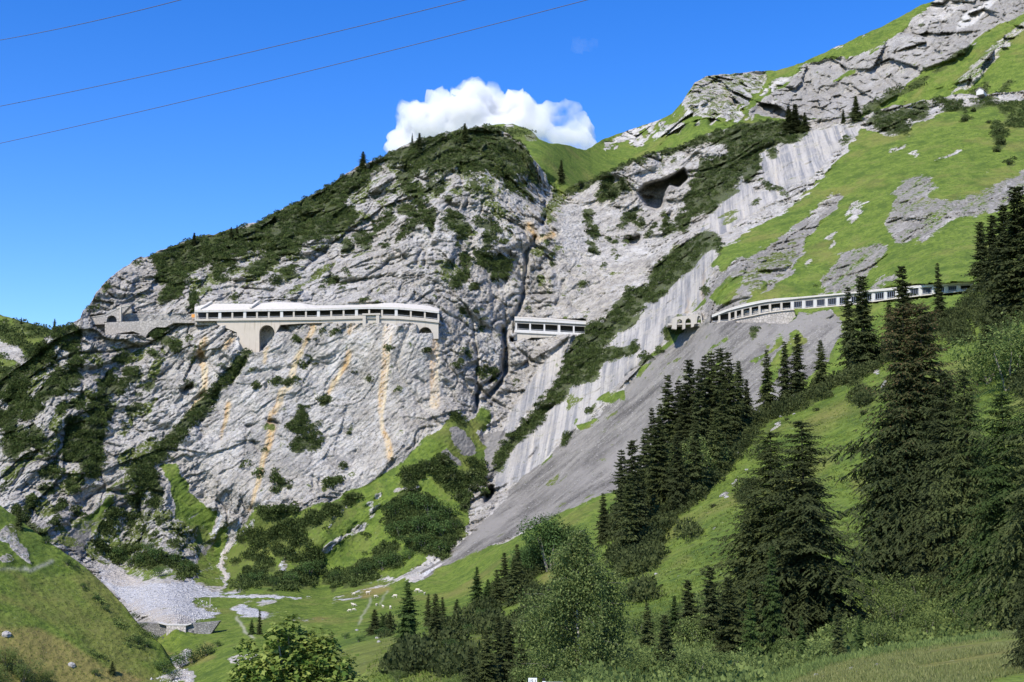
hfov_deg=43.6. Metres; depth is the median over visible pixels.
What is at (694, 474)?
spruce tree
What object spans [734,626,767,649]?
leafy bush
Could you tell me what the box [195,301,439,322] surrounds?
avalanche gallery
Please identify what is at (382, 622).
spruce tree
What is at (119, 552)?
leafy tree
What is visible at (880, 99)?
mountain scrub
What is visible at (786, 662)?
leafy bush
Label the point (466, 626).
leafy bush
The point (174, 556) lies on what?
leafy tree
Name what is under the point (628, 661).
leafy bush
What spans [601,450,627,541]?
spruce tree
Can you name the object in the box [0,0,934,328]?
sky
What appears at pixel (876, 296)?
avalanche gallery
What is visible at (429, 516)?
leafy tree
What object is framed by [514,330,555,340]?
support wall
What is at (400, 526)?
leafy tree
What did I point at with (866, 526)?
spruce tree
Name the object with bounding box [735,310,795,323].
support wall
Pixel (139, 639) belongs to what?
leafy bush
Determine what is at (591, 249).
dwarf pine
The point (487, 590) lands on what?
spruce tree
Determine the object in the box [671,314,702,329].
stone arcade
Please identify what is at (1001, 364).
leafy tree
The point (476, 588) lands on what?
spruce tree
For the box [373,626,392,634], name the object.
leafy bush
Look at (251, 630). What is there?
spruce tree
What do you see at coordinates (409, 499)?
leafy tree
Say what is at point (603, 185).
dwarf pine
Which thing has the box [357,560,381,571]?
leafy tree
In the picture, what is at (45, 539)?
leafy bush
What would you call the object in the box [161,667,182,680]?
leafy bush
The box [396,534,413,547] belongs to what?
leafy tree
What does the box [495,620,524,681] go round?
spruce tree
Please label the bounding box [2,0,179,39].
power line
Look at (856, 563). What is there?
leafy bush
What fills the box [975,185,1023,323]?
spruce tree
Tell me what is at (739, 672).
undergrowth
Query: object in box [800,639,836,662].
leafy bush
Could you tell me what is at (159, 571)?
leafy tree
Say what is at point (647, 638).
spruce tree
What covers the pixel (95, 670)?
leafy bush
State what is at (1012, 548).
spruce tree
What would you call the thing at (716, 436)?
spruce tree
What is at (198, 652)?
leafy bush
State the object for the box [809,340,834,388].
spruce tree
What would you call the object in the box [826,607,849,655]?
spruce tree
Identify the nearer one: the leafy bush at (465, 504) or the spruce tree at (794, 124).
the leafy bush at (465, 504)
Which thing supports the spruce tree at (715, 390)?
on the slope
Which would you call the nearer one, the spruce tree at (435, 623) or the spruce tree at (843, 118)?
the spruce tree at (435, 623)
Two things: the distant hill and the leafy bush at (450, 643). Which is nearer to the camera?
the leafy bush at (450, 643)
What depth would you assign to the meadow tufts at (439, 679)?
159.39 m
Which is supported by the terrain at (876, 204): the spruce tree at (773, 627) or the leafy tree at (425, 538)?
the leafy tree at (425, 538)
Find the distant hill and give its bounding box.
[0,315,47,378]
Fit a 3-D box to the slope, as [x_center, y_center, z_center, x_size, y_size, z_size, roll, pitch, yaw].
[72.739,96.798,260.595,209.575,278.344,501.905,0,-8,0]
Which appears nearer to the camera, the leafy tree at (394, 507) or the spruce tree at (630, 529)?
the spruce tree at (630, 529)
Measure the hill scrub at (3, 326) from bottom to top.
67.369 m
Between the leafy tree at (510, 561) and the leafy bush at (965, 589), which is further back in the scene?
the leafy tree at (510, 561)
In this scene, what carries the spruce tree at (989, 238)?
on the slope
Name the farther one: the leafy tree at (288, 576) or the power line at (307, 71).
the leafy tree at (288, 576)
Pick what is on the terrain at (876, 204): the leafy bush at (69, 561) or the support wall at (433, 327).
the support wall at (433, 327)
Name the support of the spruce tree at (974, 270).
on the slope
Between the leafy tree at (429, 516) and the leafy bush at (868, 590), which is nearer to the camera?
the leafy bush at (868, 590)
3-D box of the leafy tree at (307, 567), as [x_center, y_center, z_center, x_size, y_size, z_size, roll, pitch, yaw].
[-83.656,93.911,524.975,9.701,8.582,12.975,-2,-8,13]
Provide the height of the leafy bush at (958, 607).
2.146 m
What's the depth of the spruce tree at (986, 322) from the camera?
189.88 m
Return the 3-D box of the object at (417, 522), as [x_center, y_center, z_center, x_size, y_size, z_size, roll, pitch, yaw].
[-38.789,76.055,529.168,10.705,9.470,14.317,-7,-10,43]
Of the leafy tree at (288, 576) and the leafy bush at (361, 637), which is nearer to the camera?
the leafy bush at (361, 637)
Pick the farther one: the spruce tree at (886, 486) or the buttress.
the buttress
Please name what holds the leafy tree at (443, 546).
on the terrain at (876, 204)
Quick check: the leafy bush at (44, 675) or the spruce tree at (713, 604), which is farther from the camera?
the leafy bush at (44, 675)
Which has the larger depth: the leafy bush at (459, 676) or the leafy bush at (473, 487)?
the leafy bush at (473, 487)
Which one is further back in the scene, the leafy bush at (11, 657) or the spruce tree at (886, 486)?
the leafy bush at (11, 657)
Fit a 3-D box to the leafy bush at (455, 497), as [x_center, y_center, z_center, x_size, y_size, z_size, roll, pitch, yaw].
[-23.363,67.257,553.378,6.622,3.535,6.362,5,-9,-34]
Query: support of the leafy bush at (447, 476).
on the terrain at (876, 204)
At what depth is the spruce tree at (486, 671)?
68.50 m
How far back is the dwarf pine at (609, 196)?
765.05 m
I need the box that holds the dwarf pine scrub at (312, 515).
[0,95,1023,591]
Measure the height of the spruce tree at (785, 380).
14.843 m
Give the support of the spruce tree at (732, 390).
on the slope
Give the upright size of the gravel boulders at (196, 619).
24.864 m
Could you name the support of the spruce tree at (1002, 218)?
on the slope
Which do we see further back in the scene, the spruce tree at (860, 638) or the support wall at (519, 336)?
the support wall at (519, 336)
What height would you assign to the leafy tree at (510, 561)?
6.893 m
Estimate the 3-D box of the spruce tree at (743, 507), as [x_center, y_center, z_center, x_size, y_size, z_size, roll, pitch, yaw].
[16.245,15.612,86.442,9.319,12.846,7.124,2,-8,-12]
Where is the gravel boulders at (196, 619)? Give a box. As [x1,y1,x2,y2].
[101,562,218,681]
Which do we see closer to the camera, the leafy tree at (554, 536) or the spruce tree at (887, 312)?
the leafy tree at (554, 536)
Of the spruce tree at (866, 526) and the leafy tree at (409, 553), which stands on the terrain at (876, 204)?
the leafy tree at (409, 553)
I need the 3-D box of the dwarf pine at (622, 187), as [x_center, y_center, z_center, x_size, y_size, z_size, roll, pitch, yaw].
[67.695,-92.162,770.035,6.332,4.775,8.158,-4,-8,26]
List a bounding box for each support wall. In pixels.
[217,320,332,351]
[333,319,438,338]
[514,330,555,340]
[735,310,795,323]
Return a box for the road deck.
[666,323,699,326]
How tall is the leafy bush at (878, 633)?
1.636 m
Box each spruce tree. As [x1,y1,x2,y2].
[14,505,24,530]
[108,661,115,675]
[189,232,197,245]
[247,619,256,635]
[255,610,263,634]
[356,151,370,169]
[360,609,381,636]
[379,616,386,632]
[384,611,396,634]
[388,582,421,647]
[409,592,420,632]
[415,133,422,151]
[420,594,432,626]
[423,593,449,641]
[439,597,448,619]
[450,602,458,624]
[451,599,460,616]
[457,647,480,681]
[460,123,470,141]
[465,566,483,604]
[473,631,504,681]
[481,579,492,599]
[482,616,506,680]
[489,570,505,604]
[493,553,510,601]
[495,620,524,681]
[500,634,531,681]
[501,558,523,607]
[508,544,530,586]
[556,160,568,182]
[593,493,611,550]
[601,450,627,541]
[606,439,649,546]
[609,474,648,558]
[633,458,654,522]
[633,602,657,651]
[637,428,655,498]
[640,416,674,510]
[646,407,658,465]
[648,614,680,668]
[649,375,678,465]
[650,403,667,462]
[661,436,691,513]
[661,596,683,641]
[668,359,695,452]
[668,385,693,463]
[671,379,681,432]
[672,579,700,645]
[677,431,870,641]
[678,369,713,461]
[683,420,715,499]
[685,355,709,453]
[693,352,718,423]
[693,566,725,646]
[697,420,912,648]
[699,477,764,625]
[700,576,748,660]
[703,384,740,452]
[704,347,747,430]
[704,410,728,473]
[705,352,753,438]
[732,360,756,418]
[737,589,764,660]
[738,379,755,426]
[752,350,777,410]
[756,546,792,655]
[774,342,796,399]
[778,106,792,130]
[781,333,809,398]
[784,104,802,133]
[793,616,808,662]
[798,112,810,131]
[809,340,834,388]
[815,304,945,587]
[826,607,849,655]
[833,286,858,368]
[834,275,884,376]
[839,109,846,124]
[839,413,917,579]
[842,301,997,582]
[847,96,866,122]
[853,615,867,651]
[869,372,986,595]
[879,266,920,361]
[879,301,895,350]
[898,367,1019,610]
[922,392,1023,631]
[930,263,949,322]
[949,361,1023,631]
[957,221,987,294]
[966,204,1015,312]
[968,320,1005,380]
[972,215,1001,297]
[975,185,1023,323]
[995,552,1023,672]
[1009,228,1023,316]
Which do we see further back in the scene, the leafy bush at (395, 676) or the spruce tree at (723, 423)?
the spruce tree at (723, 423)
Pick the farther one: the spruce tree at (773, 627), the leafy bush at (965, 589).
the leafy bush at (965, 589)
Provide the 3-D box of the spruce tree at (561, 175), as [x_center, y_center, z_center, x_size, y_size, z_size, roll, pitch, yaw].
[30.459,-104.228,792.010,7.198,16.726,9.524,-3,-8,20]
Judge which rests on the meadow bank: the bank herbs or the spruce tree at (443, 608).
the bank herbs
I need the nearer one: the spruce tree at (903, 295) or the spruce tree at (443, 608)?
the spruce tree at (443, 608)
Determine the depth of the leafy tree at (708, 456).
210.55 m
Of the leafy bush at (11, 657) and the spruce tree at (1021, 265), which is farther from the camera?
the leafy bush at (11, 657)
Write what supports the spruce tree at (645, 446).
on the slope
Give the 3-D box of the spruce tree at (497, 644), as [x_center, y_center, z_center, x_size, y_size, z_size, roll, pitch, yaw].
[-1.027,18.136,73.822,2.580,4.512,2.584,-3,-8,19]
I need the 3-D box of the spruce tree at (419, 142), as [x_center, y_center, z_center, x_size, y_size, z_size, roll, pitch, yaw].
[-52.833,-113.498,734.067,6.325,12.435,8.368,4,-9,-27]
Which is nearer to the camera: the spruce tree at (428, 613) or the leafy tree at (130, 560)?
the spruce tree at (428, 613)
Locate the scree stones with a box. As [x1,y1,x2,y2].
[442,320,842,563]
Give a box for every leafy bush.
[0,644,26,666]
[0,659,47,681]
[0,664,17,681]
[34,668,58,681]
[39,535,52,542]
[63,558,74,565]
[91,668,103,674]
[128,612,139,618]
[133,637,144,643]
[153,657,180,672]
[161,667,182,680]
[164,650,196,666]
[185,648,206,662]
[196,642,217,656]
[355,635,364,641]
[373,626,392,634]
[386,670,410,681]
[402,471,421,479]
[436,457,449,465]
[440,473,461,482]
[442,637,458,645]
[451,492,464,499]
[452,673,475,681]
[459,502,470,509]
[463,468,480,478]
[463,623,475,632]
[469,484,480,491]
[506,651,543,667]
[508,661,545,680]
[546,668,578,681]
[577,662,612,681]
[591,670,629,681]
[597,643,633,658]
[606,653,653,675]
[622,611,659,636]
[633,643,694,672]
[643,612,700,637]
[658,645,722,681]
[671,614,719,648]
[692,646,764,667]
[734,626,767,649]
[741,657,775,671]
[765,655,803,668]
[775,636,825,653]
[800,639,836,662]
[819,613,877,642]
[837,544,869,570]
[837,571,897,606]
[857,397,871,406]
[863,622,899,645]
[867,587,949,624]
[887,571,946,603]
[899,609,948,632]
[931,593,980,621]
[942,571,977,599]
[996,138,1005,143]
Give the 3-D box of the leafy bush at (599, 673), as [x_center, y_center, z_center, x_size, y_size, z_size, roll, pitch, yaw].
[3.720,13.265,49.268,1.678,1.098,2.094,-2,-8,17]
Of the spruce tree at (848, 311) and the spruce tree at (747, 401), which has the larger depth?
the spruce tree at (848, 311)
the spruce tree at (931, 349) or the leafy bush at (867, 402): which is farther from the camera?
the leafy bush at (867, 402)
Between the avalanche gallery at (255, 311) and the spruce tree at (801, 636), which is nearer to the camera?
the spruce tree at (801, 636)
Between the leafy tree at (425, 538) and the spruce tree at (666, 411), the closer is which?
the spruce tree at (666, 411)
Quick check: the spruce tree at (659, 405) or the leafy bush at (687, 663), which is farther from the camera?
the spruce tree at (659, 405)
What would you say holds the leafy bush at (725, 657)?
on the slope
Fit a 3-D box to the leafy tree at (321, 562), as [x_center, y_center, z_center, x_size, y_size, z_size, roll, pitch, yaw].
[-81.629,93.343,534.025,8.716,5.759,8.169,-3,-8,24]
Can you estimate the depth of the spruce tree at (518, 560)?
208.18 m
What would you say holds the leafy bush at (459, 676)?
on the slope
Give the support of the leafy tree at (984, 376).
on the slope
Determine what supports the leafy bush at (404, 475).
on the terrain at (876, 204)
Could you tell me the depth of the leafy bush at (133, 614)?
365.15 m
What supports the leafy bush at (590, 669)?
on the slope
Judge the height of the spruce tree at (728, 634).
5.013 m
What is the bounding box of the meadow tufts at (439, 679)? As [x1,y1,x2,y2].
[362,310,1023,681]
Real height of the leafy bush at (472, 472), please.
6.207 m
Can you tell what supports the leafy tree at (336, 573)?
on the terrain at (876, 204)
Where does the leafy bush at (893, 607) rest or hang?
on the slope
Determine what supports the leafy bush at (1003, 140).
on the terrain at (876, 204)
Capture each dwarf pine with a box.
[586,247,597,253]
[597,181,609,188]
[600,189,615,197]
[619,184,627,190]
[627,213,637,218]
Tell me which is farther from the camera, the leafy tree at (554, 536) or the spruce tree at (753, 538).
the leafy tree at (554, 536)
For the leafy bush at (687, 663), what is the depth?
52.69 m
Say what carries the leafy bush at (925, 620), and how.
on the slope
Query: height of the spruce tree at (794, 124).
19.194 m
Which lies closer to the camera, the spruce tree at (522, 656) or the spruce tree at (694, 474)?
the spruce tree at (522, 656)
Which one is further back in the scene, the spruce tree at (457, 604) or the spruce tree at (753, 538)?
the spruce tree at (457, 604)
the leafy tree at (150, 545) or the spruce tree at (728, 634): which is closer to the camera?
the spruce tree at (728, 634)
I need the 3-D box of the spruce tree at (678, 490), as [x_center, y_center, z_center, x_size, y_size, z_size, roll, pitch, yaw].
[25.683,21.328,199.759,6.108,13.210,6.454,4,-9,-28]
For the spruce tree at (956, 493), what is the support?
on the slope
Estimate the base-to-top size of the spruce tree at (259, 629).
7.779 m
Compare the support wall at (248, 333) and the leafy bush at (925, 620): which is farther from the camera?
the support wall at (248, 333)
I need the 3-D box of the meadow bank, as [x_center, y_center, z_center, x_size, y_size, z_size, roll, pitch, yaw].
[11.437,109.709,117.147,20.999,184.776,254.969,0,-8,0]
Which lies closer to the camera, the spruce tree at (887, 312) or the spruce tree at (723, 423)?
the spruce tree at (723, 423)
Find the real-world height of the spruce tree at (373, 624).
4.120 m
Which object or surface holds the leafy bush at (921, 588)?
on the slope
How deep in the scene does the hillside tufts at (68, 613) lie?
345.24 m
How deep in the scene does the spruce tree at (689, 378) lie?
243.17 m
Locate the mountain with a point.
(908, 48)
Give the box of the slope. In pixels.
[292,259,1023,681]
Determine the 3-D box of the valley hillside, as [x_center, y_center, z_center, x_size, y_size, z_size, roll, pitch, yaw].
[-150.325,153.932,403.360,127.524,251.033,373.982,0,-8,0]
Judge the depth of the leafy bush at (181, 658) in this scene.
354.31 m
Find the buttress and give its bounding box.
[362,313,379,325]
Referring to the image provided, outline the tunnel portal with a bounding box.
[90,305,131,325]
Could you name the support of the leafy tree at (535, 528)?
on the slope
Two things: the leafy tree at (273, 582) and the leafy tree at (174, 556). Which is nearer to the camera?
the leafy tree at (273, 582)
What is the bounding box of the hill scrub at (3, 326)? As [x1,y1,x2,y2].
[0,317,52,376]
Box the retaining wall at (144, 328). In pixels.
[105,319,194,337]
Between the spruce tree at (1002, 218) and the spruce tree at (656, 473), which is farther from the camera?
the spruce tree at (1002, 218)
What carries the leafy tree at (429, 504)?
on the terrain at (876, 204)
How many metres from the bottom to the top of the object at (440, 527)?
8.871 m
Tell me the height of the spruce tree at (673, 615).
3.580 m
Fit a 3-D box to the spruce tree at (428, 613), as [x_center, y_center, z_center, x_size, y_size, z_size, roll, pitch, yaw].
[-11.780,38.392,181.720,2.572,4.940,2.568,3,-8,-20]
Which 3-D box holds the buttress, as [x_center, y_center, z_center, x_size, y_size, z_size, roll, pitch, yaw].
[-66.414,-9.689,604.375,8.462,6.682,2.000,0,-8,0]
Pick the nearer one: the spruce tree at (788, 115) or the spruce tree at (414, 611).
the spruce tree at (414, 611)
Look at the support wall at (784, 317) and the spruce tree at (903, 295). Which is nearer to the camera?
the spruce tree at (903, 295)
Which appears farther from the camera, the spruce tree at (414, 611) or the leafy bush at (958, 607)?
the spruce tree at (414, 611)
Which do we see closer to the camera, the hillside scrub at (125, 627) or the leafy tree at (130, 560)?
the hillside scrub at (125, 627)
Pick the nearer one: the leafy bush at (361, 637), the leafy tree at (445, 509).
the leafy bush at (361, 637)
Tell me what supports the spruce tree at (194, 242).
on the terrain at (876, 204)
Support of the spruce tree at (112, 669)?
on the valley hillside
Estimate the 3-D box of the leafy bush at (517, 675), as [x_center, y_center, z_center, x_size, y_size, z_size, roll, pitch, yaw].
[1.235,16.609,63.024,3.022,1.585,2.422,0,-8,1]
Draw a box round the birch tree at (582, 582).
[509,526,641,681]
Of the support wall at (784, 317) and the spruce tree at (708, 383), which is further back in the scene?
the support wall at (784, 317)
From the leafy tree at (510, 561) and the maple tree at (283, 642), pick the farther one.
the leafy tree at (510, 561)
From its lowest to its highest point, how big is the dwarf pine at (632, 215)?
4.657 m
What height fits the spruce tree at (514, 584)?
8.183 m
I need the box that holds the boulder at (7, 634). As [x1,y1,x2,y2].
[2,631,11,637]
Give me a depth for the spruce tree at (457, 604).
174.54 m
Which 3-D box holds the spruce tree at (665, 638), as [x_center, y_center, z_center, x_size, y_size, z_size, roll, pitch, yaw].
[6.855,13.917,57.677,1.988,3.130,1.881,7,-11,-44]
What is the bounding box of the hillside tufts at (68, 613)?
[0,510,166,681]
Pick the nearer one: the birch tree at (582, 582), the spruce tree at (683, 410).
the birch tree at (582, 582)
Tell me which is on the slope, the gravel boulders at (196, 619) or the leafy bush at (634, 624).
the leafy bush at (634, 624)
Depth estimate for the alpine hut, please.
723.46 m
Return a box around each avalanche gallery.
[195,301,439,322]
[515,316,585,334]
[712,281,972,322]
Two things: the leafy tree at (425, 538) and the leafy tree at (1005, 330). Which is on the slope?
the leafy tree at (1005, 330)
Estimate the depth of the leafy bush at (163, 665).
346.61 m
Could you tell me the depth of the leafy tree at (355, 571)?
516.96 m
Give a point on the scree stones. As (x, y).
(649, 410)
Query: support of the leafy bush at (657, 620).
on the slope
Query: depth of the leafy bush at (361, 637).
173.22 m
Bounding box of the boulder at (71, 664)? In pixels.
[68,662,74,667]
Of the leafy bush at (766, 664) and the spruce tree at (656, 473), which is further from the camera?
the spruce tree at (656, 473)
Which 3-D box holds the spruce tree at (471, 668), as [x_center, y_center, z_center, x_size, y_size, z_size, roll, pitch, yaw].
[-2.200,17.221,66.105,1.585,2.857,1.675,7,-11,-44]
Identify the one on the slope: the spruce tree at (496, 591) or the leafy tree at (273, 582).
the spruce tree at (496, 591)
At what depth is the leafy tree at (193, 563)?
523.57 m
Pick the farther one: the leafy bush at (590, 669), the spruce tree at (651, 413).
the spruce tree at (651, 413)
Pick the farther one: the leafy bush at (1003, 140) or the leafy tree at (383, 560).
the leafy bush at (1003, 140)
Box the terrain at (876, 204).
[0,90,1023,681]
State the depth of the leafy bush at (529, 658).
83.38 m
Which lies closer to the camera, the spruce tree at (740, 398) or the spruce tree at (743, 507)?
the spruce tree at (743, 507)
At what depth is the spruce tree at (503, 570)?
206.03 m
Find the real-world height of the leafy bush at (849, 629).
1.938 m
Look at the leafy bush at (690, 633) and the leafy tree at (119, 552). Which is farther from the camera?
the leafy tree at (119, 552)
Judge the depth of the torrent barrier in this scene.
390.79 m
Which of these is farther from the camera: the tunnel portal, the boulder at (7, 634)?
the tunnel portal
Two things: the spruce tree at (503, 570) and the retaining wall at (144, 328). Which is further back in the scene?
the retaining wall at (144, 328)
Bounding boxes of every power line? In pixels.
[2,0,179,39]
[2,0,463,105]
[2,0,585,142]
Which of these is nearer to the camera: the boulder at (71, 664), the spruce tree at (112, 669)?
the boulder at (71, 664)
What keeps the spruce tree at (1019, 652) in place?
on the meadow bank
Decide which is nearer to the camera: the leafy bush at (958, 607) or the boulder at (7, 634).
the leafy bush at (958, 607)
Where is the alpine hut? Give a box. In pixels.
[975,87,986,97]
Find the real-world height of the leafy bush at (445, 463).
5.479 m
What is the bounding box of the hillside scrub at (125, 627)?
[69,565,154,658]
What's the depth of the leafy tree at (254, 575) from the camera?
507.99 m
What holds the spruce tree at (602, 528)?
on the slope
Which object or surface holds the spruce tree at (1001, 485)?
on the slope
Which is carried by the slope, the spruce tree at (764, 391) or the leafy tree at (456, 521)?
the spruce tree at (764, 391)
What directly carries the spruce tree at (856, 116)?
on the terrain at (876, 204)
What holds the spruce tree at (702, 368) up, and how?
on the slope
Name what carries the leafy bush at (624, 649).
on the slope
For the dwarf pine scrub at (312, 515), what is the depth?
591.28 m
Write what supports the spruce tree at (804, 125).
on the terrain at (876, 204)
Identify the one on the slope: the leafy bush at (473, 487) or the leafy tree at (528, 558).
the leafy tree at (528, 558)
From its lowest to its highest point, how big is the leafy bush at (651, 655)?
1.810 m
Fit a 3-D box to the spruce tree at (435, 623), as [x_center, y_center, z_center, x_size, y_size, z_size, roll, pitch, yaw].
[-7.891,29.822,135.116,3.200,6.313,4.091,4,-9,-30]
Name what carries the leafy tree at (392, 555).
on the terrain at (876, 204)
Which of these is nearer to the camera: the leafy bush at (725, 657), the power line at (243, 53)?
the leafy bush at (725, 657)
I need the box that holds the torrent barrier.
[137,621,220,637]
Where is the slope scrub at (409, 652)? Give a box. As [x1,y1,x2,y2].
[369,290,1023,679]
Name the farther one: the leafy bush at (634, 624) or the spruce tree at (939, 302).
the spruce tree at (939, 302)
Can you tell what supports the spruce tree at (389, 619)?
on the slope
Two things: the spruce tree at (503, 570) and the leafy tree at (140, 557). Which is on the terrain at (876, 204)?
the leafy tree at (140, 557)
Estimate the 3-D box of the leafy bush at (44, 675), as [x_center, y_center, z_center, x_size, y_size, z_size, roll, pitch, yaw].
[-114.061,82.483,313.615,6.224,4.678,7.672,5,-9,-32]
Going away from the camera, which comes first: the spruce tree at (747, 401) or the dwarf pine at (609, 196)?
the spruce tree at (747, 401)
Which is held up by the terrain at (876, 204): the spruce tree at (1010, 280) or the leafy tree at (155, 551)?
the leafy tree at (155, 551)
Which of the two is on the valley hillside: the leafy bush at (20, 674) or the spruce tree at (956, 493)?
the leafy bush at (20, 674)
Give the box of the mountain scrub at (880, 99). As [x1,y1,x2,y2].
[470,35,1018,136]
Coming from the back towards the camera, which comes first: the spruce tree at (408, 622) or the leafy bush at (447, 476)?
the leafy bush at (447, 476)
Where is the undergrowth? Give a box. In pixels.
[508,579,1015,681]
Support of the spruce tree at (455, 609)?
on the slope
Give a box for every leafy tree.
[111,547,126,555]
[123,555,134,566]
[135,550,147,562]
[141,540,155,550]
[144,546,168,561]
[149,565,171,576]
[162,551,184,563]
[178,559,198,569]
[242,572,262,579]
[267,576,282,584]
[280,569,298,579]
[296,561,321,574]
[311,559,327,568]
[328,570,345,576]
[347,567,364,575]
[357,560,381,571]
[372,553,396,569]
[382,500,409,516]
[384,520,407,534]
[387,549,407,562]
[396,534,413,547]
[399,491,428,505]
[400,549,417,558]
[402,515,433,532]
[406,533,435,548]
[414,496,449,514]
[418,509,448,523]
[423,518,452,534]
[425,539,452,551]
[435,501,459,514]
[444,518,465,527]
[506,545,531,571]
[514,538,547,573]
[516,512,592,571]
[537,522,576,557]
[662,434,730,474]
[943,328,1023,392]
[960,347,1006,383]
[974,311,1023,367]
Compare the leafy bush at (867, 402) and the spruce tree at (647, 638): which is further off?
the leafy bush at (867, 402)
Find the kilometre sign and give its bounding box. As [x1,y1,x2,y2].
[528,678,536,681]
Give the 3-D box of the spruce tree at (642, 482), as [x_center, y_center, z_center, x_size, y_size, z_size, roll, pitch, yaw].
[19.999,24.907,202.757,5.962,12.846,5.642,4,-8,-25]
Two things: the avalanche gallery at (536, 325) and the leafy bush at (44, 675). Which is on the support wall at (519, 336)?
the avalanche gallery at (536, 325)
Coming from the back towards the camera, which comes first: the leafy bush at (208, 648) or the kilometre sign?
the leafy bush at (208, 648)
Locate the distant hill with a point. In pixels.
(15, 352)
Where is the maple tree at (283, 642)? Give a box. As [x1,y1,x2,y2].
[222,611,374,681]
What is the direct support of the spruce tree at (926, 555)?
on the slope
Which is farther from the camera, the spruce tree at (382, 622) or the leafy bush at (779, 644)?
the spruce tree at (382, 622)
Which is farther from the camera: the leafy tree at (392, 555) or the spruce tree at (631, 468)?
the leafy tree at (392, 555)
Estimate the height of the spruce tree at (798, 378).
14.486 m
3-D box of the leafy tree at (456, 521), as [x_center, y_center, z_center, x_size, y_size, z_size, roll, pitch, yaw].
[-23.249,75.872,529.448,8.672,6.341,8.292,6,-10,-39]
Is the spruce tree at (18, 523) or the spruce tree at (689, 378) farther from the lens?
the spruce tree at (18, 523)
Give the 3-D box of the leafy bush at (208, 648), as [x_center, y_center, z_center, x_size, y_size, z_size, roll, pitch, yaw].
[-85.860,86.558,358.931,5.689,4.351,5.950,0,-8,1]
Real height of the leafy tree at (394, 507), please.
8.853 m
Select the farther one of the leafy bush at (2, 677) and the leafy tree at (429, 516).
the leafy tree at (429, 516)
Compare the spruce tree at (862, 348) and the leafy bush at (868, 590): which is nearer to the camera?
the leafy bush at (868, 590)
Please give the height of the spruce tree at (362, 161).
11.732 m
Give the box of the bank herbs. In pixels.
[758,629,1001,681]
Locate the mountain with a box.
[488,0,1023,185]
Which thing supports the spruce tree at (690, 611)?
on the slope
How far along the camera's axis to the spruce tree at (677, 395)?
247.33 m
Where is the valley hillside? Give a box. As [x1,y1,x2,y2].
[0,505,175,681]
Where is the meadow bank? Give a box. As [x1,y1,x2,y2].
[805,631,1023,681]
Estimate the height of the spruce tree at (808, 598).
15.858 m
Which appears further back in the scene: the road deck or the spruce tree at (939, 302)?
the road deck
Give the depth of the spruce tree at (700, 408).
232.92 m
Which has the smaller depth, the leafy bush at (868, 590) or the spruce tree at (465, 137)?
the leafy bush at (868, 590)
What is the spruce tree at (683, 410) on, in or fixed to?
on the slope
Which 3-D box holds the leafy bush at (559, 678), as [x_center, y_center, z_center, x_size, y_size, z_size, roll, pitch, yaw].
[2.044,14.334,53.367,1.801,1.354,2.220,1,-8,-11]

